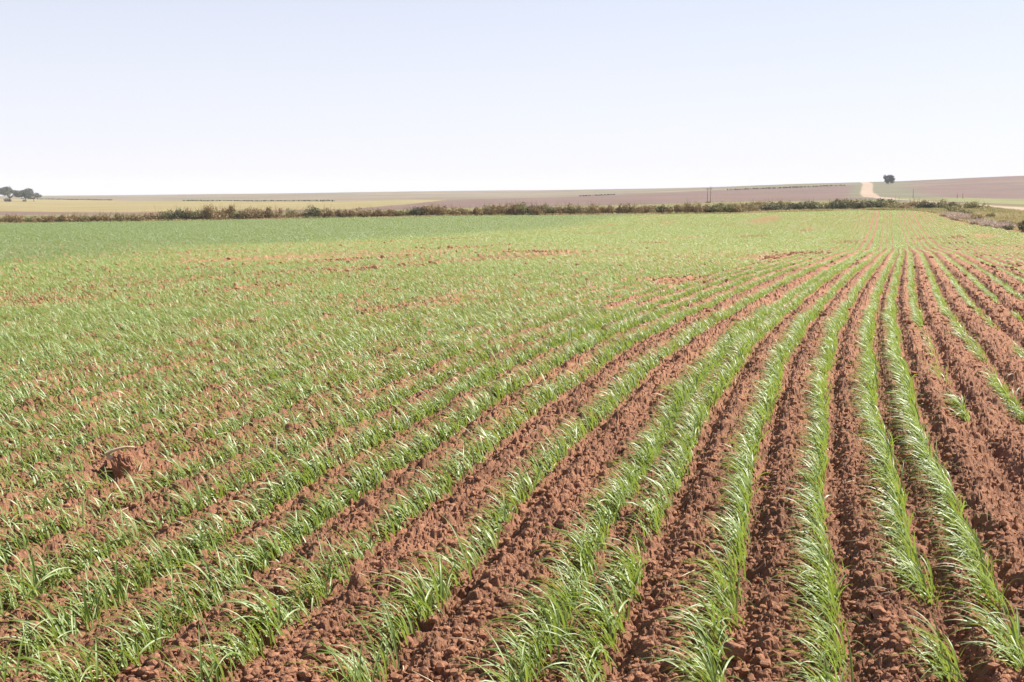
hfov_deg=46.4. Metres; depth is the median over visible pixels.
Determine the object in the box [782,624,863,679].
seedling clump
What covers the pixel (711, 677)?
seedling clump
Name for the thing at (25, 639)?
seedling clump
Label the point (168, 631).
seedling clump
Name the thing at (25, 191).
tree
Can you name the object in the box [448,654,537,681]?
seedling clump
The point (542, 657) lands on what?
seedling clump
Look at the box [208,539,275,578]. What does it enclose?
seedling clump
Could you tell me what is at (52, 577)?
seedling clump
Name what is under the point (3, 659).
seedling clump
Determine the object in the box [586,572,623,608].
seedling clump
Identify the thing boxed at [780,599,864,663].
seedling clump
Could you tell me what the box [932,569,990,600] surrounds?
seedling clump
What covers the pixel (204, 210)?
hedge bush
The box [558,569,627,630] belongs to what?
seedling clump
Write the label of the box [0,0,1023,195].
sky
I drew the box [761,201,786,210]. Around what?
hedge bush
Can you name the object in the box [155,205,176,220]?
hedge bush
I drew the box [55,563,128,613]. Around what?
seedling clump
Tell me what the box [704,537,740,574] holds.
seedling clump
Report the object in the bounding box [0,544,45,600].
seedling clump
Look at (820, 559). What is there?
seedling clump
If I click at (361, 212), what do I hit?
hedge bush
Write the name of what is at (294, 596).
seedling clump
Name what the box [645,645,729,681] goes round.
seedling clump
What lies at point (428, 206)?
hedge bush
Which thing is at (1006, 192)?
ground
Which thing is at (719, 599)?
seedling clump
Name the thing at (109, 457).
dry root
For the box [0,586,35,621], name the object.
seedling clump
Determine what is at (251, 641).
seedling clump
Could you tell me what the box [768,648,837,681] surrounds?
seedling clump
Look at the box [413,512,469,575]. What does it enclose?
seedling clump
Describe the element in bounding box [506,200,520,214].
hedge bush
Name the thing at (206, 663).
seedling clump
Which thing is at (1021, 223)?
verge bush
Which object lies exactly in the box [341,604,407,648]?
seedling clump
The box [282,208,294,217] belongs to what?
hedge bush
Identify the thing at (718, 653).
seedling clump
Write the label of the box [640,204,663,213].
hedge bush
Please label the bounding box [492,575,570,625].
seedling clump
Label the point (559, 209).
hedge bush
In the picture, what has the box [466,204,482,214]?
hedge bush
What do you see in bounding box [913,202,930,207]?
hedge bush
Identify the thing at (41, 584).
seedling clump
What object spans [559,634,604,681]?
seedling clump
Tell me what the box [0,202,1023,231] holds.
verge grass
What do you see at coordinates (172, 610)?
seedling clump
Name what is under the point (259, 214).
hedge bush
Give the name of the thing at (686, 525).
soil clod
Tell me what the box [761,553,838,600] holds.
seedling clump
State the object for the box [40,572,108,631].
seedling clump
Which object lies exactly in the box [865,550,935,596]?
seedling clump
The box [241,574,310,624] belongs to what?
seedling clump
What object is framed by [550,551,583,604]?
seedling clump
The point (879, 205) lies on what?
hedge bush
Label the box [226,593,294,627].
seedling clump
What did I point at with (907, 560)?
seedling clump
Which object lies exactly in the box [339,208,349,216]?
hedge bush
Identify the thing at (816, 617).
seedling clump
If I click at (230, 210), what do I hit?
hedge bush
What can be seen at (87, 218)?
hedge bush
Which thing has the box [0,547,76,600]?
seedling clump
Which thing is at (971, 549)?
seedling clump
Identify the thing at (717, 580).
seedling clump
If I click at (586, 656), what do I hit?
seedling clump
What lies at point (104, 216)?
hedge bush
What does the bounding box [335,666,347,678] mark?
soil clod
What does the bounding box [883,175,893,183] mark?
tree
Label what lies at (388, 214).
hedge bush
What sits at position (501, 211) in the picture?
hedge bush
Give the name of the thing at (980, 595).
seedling clump
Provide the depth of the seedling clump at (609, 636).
4.27 m
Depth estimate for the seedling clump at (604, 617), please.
4.42 m
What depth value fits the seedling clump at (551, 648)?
4.21 m
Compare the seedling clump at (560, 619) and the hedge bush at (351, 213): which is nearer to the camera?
the seedling clump at (560, 619)
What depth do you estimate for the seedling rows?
11.98 m
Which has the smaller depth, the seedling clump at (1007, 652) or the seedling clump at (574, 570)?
the seedling clump at (1007, 652)
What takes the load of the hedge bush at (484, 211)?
on the ground at (1006, 192)
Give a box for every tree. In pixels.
[0,185,23,201]
[20,188,33,200]
[24,192,41,198]
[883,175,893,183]
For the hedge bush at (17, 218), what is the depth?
170.16 m
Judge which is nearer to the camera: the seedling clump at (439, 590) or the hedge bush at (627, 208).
the seedling clump at (439, 590)
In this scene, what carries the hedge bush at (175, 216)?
on the ground at (1006, 192)
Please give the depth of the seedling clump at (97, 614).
4.58 m
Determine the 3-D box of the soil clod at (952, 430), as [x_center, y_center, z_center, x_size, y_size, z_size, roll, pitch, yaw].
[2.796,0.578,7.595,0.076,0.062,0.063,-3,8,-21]
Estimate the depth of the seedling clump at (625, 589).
4.78 m
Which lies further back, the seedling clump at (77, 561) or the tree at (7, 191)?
the tree at (7, 191)
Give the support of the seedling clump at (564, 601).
on the ground at (1006, 192)
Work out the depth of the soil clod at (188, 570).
4.97 m
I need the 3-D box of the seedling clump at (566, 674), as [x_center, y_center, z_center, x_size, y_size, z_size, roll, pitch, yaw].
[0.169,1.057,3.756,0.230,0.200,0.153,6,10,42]
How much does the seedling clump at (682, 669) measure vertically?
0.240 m
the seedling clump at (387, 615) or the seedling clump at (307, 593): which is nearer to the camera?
the seedling clump at (387, 615)
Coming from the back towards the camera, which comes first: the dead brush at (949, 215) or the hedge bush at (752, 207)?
the hedge bush at (752, 207)
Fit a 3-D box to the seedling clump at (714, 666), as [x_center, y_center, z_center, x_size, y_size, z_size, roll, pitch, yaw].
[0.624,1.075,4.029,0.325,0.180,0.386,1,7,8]
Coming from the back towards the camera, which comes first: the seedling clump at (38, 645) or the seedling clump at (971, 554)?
the seedling clump at (971, 554)
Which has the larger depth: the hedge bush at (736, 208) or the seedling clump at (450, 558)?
the hedge bush at (736, 208)
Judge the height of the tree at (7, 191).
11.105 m
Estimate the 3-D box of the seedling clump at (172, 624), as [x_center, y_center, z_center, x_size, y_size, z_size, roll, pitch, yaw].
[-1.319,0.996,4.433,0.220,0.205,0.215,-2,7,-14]
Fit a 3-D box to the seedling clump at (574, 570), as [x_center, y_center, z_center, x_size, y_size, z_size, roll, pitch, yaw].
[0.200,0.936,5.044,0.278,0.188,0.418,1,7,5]
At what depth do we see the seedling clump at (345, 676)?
3.86 m
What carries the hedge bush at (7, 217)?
on the ground at (1006, 192)
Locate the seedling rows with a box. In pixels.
[0,210,1023,571]
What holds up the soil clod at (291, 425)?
on the ground at (1006, 192)
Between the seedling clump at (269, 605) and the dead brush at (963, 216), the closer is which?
the seedling clump at (269, 605)
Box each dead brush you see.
[939,211,955,216]
[946,212,969,217]
[951,212,981,219]
[968,217,989,224]
[979,219,998,226]
[991,221,1017,227]
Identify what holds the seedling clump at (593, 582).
on the ground at (1006, 192)
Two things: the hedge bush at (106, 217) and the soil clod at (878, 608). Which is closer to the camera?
the soil clod at (878, 608)
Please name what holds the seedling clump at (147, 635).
on the ground at (1006, 192)
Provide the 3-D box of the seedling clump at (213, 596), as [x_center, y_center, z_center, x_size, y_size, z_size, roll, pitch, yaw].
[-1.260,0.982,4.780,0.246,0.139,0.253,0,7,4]
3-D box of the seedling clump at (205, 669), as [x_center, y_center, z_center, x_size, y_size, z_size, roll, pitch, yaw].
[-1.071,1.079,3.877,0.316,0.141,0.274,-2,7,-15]
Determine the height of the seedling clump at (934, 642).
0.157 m
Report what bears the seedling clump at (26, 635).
on the ground at (1006, 192)
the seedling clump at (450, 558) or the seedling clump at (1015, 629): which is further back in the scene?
the seedling clump at (450, 558)
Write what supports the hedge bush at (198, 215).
on the ground at (1006, 192)
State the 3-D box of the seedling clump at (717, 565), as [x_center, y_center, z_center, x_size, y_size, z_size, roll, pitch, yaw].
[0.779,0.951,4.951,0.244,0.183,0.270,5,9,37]
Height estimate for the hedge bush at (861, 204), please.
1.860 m
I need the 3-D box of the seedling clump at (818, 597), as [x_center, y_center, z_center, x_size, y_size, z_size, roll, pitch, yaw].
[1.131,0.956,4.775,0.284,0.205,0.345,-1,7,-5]
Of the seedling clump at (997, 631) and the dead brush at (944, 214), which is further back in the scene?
the dead brush at (944, 214)
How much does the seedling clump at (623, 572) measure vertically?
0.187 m
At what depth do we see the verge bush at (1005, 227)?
101.34 m
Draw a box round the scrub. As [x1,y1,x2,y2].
[22,185,845,200]
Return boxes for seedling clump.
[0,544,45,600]
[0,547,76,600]
[0,568,26,609]
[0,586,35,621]
[0,603,58,651]
[0,613,39,670]
[0,620,80,662]
[0,622,28,681]
[0,631,106,681]
[0,650,18,675]
[1,546,62,594]
[3,592,67,648]
[6,597,91,638]
[9,544,65,589]
[11,637,76,681]
[15,586,89,637]
[15,639,100,681]
[23,628,118,681]
[26,548,85,588]
[27,543,69,583]
[35,525,90,583]
[38,560,118,619]
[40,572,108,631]
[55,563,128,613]
[55,566,118,612]
[57,631,127,675]
[66,615,139,664]
[73,545,142,605]
[77,623,174,672]
[82,569,140,596]
[88,596,173,644]
[92,608,170,659]
[95,551,143,591]
[101,601,202,652]
[102,541,162,581]
[104,542,158,587]
[116,599,182,636]
[123,524,173,580]
[125,538,181,575]
[126,563,212,624]
[128,586,179,631]
[140,573,208,623]
[141,625,217,681]
[143,646,223,681]
[154,580,200,624]
[155,541,224,600]
[158,615,223,681]
[162,576,226,605]
[166,642,258,675]
[168,624,232,681]
[171,577,211,614]
[178,546,251,591]
[183,623,251,678]
[186,553,241,593]
[197,616,261,661]
[200,607,264,658]
[204,591,288,646]
[206,539,244,583]
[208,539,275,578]
[209,528,270,572]
[212,573,282,629]
[213,608,272,653]
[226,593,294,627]
[228,590,307,646]
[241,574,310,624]
[247,577,318,613]
[271,549,326,607]
[275,569,314,618]
[279,558,332,595]
[281,529,351,581]
[284,622,365,681]
[289,538,349,590]
[293,559,332,598]
[301,643,385,681]
[302,548,350,574]
[303,637,385,681]
[304,641,364,681]
[334,574,420,644]
[336,605,386,679]
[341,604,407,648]
[348,603,399,670]
[350,594,401,655]
[354,608,406,642]
[355,604,419,644]
[366,573,441,617]
[368,556,447,610]
[371,569,436,624]
[373,560,444,617]
[405,547,463,602]
[406,546,496,573]
[411,551,462,589]
[412,560,456,604]
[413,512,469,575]
[416,541,471,584]
[416,568,451,601]
[446,646,527,681]
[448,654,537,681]
[449,627,545,681]
[476,629,541,681]
[477,618,545,677]
[478,620,542,666]
[482,590,556,649]
[482,594,563,646]
[484,619,553,658]
[489,610,559,667]
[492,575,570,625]
[507,584,589,643]
[515,561,579,621]
[517,583,578,638]
[526,559,590,610]
[526,610,611,671]
[527,546,587,592]
[532,638,612,681]
[533,545,591,583]
[535,576,579,607]
[535,633,587,681]
[537,525,590,577]
[538,607,616,672]
[547,564,591,601]
[548,531,599,575]
[549,647,591,681]
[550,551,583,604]
[552,560,595,588]
[552,621,611,667]
[555,583,623,631]
[557,580,632,643]
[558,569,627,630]
[558,581,614,620]
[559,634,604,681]
[562,601,619,652]
[563,571,638,610]
[573,570,635,621]
[585,555,634,585]
[585,558,641,602]
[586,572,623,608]
[592,536,645,583]
[593,543,649,583]
[593,556,643,596]
[599,556,642,588]
[608,545,642,578]
[638,643,724,681]
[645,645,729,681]
[655,572,730,618]
[655,606,730,647]
[658,634,727,681]
[659,618,742,681]
[665,600,720,659]
[669,585,729,638]
[669,635,734,681]
[673,566,746,626]
[675,558,735,606]
[675,621,735,674]
[680,562,753,604]
[681,538,734,590]
[681,558,742,599]
[681,607,749,673]
[686,600,737,646]
[690,581,733,615]
[691,542,734,584]
[692,514,748,568]
[694,548,745,580]
[696,536,732,584]
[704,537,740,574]
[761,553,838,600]
[766,626,874,679]
[767,628,853,681]
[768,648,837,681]
[769,562,839,614]
[779,562,845,611]
[779,605,839,646]
[779,661,845,681]
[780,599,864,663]
[781,524,843,572]
[781,602,868,634]
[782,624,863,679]
[784,555,837,586]
[784,585,859,636]
[785,527,840,586]
[785,637,850,681]
[786,619,848,665]
[789,538,830,567]
[789,610,830,654]
[790,548,846,578]
[791,565,849,617]
[793,551,850,587]
[797,574,845,624]
[862,527,926,586]
[863,543,928,585]
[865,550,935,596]
[867,533,926,581]
[872,548,954,604]
[877,540,928,575]
[879,536,927,581]
[884,634,962,680]
[886,548,961,600]
[894,621,982,665]
[898,606,961,674]
[898,628,965,681]
[902,605,953,659]
[925,577,1023,617]
[928,532,988,572]
[930,589,1021,641]
[932,556,1001,586]
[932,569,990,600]
[933,513,994,566]
[933,541,998,592]
[938,603,1023,659]
[939,549,1010,581]
[940,555,998,603]
[946,585,1023,646]
[946,606,1023,658]
[948,550,992,577]
[952,567,1020,609]
[952,599,1023,666]
[957,624,1023,673]
[958,635,1023,678]
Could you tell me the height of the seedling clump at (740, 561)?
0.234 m
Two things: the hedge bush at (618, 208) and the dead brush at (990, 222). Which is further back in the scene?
the hedge bush at (618, 208)
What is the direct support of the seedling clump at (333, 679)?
on the ground at (1006, 192)
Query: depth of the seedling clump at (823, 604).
4.53 m
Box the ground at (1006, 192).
[0,176,1023,681]
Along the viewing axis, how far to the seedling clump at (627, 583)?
4.84 m
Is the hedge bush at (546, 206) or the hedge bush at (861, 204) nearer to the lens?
the hedge bush at (861, 204)
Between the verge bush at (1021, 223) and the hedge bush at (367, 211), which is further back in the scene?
the hedge bush at (367, 211)
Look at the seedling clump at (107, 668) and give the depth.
4.05 m
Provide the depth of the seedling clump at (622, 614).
4.56 m
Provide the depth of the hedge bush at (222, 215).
167.76 m
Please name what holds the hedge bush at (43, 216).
on the ground at (1006, 192)
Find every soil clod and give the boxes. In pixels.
[20,514,32,522]
[22,621,41,634]
[28,671,40,679]
[110,450,134,478]
[184,566,192,572]
[213,552,223,558]
[219,609,232,616]
[247,613,258,623]
[285,423,299,433]
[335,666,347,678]
[415,549,427,557]
[445,503,455,507]
[452,630,462,637]
[493,552,499,559]
[662,572,670,578]
[670,602,681,607]
[680,544,687,549]
[682,523,693,528]
[712,545,720,550]
[723,641,745,660]
[754,653,764,663]
[759,659,771,667]
[784,650,800,660]
[854,651,864,658]
[870,605,886,614]
[899,638,910,645]
[900,451,911,458]
[946,427,957,433]
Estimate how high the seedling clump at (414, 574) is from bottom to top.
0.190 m
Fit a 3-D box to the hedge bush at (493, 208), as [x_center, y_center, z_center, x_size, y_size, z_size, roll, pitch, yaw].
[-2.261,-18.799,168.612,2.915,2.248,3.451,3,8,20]
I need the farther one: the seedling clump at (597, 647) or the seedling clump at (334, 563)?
the seedling clump at (334, 563)
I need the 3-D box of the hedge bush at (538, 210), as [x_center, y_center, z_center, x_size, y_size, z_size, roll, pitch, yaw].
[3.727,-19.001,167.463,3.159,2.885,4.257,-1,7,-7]
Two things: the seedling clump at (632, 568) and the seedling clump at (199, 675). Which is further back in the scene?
the seedling clump at (632, 568)
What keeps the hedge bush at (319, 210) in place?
on the ground at (1006, 192)
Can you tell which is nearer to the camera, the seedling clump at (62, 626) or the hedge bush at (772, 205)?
the seedling clump at (62, 626)
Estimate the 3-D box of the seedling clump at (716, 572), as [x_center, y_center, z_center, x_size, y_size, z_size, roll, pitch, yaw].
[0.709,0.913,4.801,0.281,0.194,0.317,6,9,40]
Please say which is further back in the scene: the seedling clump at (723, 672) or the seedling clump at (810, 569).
the seedling clump at (810, 569)
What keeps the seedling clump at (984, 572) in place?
on the ground at (1006, 192)
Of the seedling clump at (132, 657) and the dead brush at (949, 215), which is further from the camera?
the dead brush at (949, 215)
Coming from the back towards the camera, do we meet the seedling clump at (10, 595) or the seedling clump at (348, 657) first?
the seedling clump at (10, 595)
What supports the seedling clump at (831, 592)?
on the ground at (1006, 192)
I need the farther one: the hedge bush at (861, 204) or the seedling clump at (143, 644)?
the hedge bush at (861, 204)
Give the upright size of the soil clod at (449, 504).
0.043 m
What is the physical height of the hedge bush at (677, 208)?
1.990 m
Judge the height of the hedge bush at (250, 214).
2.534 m
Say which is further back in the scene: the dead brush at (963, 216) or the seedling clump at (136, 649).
the dead brush at (963, 216)
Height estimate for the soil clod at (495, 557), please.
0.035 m
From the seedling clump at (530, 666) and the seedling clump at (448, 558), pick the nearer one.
the seedling clump at (530, 666)
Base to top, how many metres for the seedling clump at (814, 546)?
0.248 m
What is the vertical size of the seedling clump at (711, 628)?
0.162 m
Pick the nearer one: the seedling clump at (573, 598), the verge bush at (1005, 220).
the seedling clump at (573, 598)
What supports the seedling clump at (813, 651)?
on the ground at (1006, 192)
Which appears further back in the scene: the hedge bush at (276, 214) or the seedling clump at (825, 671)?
the hedge bush at (276, 214)
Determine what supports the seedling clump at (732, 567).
on the ground at (1006, 192)
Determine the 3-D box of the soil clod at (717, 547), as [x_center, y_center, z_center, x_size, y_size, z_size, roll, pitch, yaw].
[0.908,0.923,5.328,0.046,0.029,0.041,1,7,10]
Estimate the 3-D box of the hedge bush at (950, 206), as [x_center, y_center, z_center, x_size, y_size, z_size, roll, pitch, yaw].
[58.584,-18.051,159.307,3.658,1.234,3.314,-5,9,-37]
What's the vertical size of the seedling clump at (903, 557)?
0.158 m
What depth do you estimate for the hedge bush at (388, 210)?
167.95 m
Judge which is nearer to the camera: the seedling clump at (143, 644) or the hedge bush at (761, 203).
the seedling clump at (143, 644)
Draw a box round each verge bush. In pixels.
[944,204,966,211]
[958,208,973,214]
[971,213,983,219]
[985,212,995,216]
[996,213,1017,224]
[1003,224,1015,229]
[1018,220,1023,229]
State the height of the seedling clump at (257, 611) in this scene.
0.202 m
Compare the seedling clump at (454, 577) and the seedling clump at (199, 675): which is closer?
the seedling clump at (199, 675)
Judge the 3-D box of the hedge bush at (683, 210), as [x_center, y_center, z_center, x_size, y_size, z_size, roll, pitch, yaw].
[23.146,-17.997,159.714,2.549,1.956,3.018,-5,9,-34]
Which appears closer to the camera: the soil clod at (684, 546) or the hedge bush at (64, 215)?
the soil clod at (684, 546)
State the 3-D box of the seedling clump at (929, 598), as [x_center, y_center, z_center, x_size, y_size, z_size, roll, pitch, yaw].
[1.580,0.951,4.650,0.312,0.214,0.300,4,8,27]
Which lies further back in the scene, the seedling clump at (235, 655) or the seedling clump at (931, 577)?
the seedling clump at (931, 577)
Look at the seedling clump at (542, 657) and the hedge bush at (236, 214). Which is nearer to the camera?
the seedling clump at (542, 657)
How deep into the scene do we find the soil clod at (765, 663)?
4.04 m
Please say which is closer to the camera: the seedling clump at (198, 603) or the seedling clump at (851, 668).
the seedling clump at (851, 668)
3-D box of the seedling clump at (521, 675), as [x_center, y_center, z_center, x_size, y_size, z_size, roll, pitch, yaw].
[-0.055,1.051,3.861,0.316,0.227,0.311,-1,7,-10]
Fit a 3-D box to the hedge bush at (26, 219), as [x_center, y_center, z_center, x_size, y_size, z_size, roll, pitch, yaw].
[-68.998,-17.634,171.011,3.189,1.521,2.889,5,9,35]
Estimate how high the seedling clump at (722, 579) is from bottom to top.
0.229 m
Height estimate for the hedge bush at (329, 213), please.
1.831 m
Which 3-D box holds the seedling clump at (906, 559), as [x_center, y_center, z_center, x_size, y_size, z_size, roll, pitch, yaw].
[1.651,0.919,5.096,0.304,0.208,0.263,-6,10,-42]
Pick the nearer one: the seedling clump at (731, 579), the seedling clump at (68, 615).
the seedling clump at (68, 615)
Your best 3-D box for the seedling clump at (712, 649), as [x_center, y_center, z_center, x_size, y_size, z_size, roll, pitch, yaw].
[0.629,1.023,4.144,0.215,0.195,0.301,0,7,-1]
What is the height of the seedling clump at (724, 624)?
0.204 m
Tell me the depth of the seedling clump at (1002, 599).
4.64 m
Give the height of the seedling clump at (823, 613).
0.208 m
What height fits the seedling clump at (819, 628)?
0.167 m
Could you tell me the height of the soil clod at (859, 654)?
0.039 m
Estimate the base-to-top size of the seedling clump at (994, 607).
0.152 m
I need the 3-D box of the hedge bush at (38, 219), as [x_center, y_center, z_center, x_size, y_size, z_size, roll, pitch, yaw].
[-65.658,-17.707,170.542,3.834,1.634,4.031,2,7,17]
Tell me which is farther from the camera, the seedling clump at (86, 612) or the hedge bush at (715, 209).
the hedge bush at (715, 209)
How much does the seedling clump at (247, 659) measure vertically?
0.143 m
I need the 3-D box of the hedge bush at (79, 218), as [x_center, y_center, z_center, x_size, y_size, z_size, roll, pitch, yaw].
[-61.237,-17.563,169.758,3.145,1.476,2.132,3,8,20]
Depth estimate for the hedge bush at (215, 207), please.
169.09 m
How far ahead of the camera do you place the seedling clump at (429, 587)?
4.66 m
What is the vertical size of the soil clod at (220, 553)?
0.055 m
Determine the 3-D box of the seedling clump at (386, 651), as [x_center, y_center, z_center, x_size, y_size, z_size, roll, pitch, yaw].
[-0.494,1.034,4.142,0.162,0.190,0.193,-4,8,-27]
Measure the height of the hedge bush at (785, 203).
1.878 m
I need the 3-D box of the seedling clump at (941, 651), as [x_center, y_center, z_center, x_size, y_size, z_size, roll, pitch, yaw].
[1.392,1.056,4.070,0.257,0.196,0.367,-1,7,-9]
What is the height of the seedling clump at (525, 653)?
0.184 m
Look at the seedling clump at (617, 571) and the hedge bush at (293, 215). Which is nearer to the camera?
the seedling clump at (617, 571)
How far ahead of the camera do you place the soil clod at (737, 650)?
4.12 m
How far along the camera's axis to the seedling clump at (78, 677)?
3.82 m
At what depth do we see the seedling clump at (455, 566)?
4.96 m
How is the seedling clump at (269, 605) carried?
on the ground at (1006, 192)
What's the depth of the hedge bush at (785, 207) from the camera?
157.67 m
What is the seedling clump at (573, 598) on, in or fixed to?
on the ground at (1006, 192)
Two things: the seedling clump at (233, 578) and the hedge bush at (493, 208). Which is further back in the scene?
the hedge bush at (493, 208)
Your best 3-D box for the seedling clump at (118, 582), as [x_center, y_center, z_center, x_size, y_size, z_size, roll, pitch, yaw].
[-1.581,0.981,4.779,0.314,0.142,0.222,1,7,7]
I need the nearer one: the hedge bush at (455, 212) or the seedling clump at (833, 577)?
the seedling clump at (833, 577)
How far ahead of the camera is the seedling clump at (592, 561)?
5.13 m
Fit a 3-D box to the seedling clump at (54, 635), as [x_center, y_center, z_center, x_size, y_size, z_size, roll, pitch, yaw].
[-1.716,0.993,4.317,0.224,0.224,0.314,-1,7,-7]
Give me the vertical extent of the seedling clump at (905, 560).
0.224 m
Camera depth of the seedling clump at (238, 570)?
5.00 m
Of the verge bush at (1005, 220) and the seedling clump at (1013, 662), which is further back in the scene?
the verge bush at (1005, 220)
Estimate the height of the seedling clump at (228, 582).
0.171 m
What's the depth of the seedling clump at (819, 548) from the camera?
5.21 m
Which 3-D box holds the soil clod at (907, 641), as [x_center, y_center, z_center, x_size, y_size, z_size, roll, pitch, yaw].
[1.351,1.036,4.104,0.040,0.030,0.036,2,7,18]
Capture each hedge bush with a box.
[1,214,27,222]
[3,214,13,221]
[11,213,26,221]
[22,214,37,222]
[35,214,58,222]
[39,215,55,221]
[47,214,69,221]
[59,212,74,221]
[64,210,83,221]
[72,214,87,221]
[78,215,97,221]
[84,213,105,220]
[95,211,111,221]
[97,212,114,221]
[114,213,134,220]
[115,213,141,221]
[135,212,156,220]
[140,210,159,220]
[150,211,163,220]
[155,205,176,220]
[167,207,183,220]
[170,210,195,219]
[180,208,196,219]
[189,207,200,219]
[190,208,212,219]
[199,202,212,219]
[203,202,217,218]
[209,206,229,219]
[222,200,235,219]
[229,205,248,218]
[239,203,261,218]
[245,205,272,218]
[253,208,266,218]
[257,203,275,217]
[267,207,283,218]
[279,206,304,217]
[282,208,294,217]
[295,210,314,217]
[302,205,320,217]
[306,206,330,216]
[315,207,328,217]
[321,206,341,217]
[328,207,341,216]
[337,209,359,216]
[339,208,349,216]
[348,204,373,216]
[356,210,378,216]
[361,208,387,216]
[373,208,394,216]
[377,206,401,215]
[393,208,406,216]
[403,206,420,215]
[407,206,430,215]
[418,199,437,215]
[425,206,442,214]
[431,203,449,215]
[436,204,462,214]
[453,206,472,215]
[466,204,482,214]
[474,203,495,214]
[484,202,505,214]
[486,203,510,214]
[504,201,515,214]
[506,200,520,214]
[511,202,527,214]
[518,203,538,214]
[528,200,550,214]
[532,202,553,213]
[543,207,562,213]
[554,201,576,214]
[563,203,578,214]
[570,205,584,214]
[577,199,599,214]
[585,199,602,212]
[593,204,613,213]
[601,205,622,213]
[605,202,630,213]
[614,203,631,213]
[622,203,641,212]
[630,203,646,213]
[635,203,653,213]
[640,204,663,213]
[651,203,665,212]
[659,203,680,211]
[664,202,682,213]
[680,202,691,212]
[683,198,701,212]
[692,200,711,212]
[704,204,719,212]
[708,203,726,212]
[719,200,739,211]
[732,204,748,211]
[739,201,759,211]
[758,200,774,208]
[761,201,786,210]
[778,197,793,208]
[781,205,793,209]
[792,198,823,209]
[826,199,855,207]
[835,199,856,208]
[849,198,876,208]
[862,198,886,207]
[872,197,899,207]
[874,199,901,208]
[895,202,912,208]
[910,198,921,206]
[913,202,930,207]
[924,199,942,207]
[940,203,959,208]
[963,200,989,208]
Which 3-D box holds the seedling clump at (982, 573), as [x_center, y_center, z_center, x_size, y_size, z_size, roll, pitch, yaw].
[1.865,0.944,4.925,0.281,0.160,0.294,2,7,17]
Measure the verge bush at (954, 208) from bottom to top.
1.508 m
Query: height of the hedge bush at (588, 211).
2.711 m
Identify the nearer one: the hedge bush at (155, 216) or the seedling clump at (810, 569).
the seedling clump at (810, 569)
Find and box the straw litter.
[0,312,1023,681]
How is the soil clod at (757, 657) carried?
on the ground at (1006, 192)
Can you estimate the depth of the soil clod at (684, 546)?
5.31 m
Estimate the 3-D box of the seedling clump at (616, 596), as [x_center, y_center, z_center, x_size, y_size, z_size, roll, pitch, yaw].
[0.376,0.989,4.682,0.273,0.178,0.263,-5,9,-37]
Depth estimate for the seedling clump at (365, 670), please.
3.95 m
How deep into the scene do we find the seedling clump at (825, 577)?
4.76 m
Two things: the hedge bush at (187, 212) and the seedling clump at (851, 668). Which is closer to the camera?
the seedling clump at (851, 668)
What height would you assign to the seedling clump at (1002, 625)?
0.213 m
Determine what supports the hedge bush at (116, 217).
on the ground at (1006, 192)
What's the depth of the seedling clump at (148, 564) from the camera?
4.96 m
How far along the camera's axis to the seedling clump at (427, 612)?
4.53 m
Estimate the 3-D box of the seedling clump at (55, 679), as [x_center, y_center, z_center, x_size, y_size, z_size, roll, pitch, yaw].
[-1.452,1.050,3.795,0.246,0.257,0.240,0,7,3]
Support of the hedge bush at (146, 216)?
on the ground at (1006, 192)
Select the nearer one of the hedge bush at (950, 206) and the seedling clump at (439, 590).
the seedling clump at (439, 590)
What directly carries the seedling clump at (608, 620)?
on the ground at (1006, 192)
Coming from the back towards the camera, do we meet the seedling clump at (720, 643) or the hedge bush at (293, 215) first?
the hedge bush at (293, 215)
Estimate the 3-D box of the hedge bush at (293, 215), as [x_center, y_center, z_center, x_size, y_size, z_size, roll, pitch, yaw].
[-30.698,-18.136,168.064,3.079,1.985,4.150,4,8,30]
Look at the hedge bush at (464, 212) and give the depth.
168.58 m
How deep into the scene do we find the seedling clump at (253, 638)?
4.27 m
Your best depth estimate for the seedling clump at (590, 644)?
4.19 m
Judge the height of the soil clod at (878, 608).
0.048 m
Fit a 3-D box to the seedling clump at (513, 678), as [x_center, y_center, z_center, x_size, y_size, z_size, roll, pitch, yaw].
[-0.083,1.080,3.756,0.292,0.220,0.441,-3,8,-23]
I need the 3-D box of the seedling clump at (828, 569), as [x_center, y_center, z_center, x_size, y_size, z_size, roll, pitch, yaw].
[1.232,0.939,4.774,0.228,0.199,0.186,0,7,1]
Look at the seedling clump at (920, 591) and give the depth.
4.79 m
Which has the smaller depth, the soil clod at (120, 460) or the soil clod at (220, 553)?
the soil clod at (220, 553)
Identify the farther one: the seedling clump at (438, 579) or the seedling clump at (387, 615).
the seedling clump at (438, 579)
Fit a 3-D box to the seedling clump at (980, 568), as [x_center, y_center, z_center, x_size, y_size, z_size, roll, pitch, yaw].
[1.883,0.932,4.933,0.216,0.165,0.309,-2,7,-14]
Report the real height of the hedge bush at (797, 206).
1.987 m
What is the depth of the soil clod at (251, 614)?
4.39 m
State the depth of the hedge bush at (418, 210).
168.15 m
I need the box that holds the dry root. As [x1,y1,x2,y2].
[105,446,134,460]
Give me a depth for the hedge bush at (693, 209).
158.52 m
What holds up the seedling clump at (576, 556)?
on the ground at (1006, 192)
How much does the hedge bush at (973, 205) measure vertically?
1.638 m
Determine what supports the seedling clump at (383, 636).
on the ground at (1006, 192)
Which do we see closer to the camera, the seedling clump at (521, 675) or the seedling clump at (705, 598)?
the seedling clump at (521, 675)
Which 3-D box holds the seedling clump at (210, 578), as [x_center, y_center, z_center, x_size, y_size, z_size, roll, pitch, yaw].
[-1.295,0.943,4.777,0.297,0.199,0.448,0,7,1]
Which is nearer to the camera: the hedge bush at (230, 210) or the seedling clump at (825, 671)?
the seedling clump at (825, 671)
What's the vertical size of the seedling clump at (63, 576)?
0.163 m

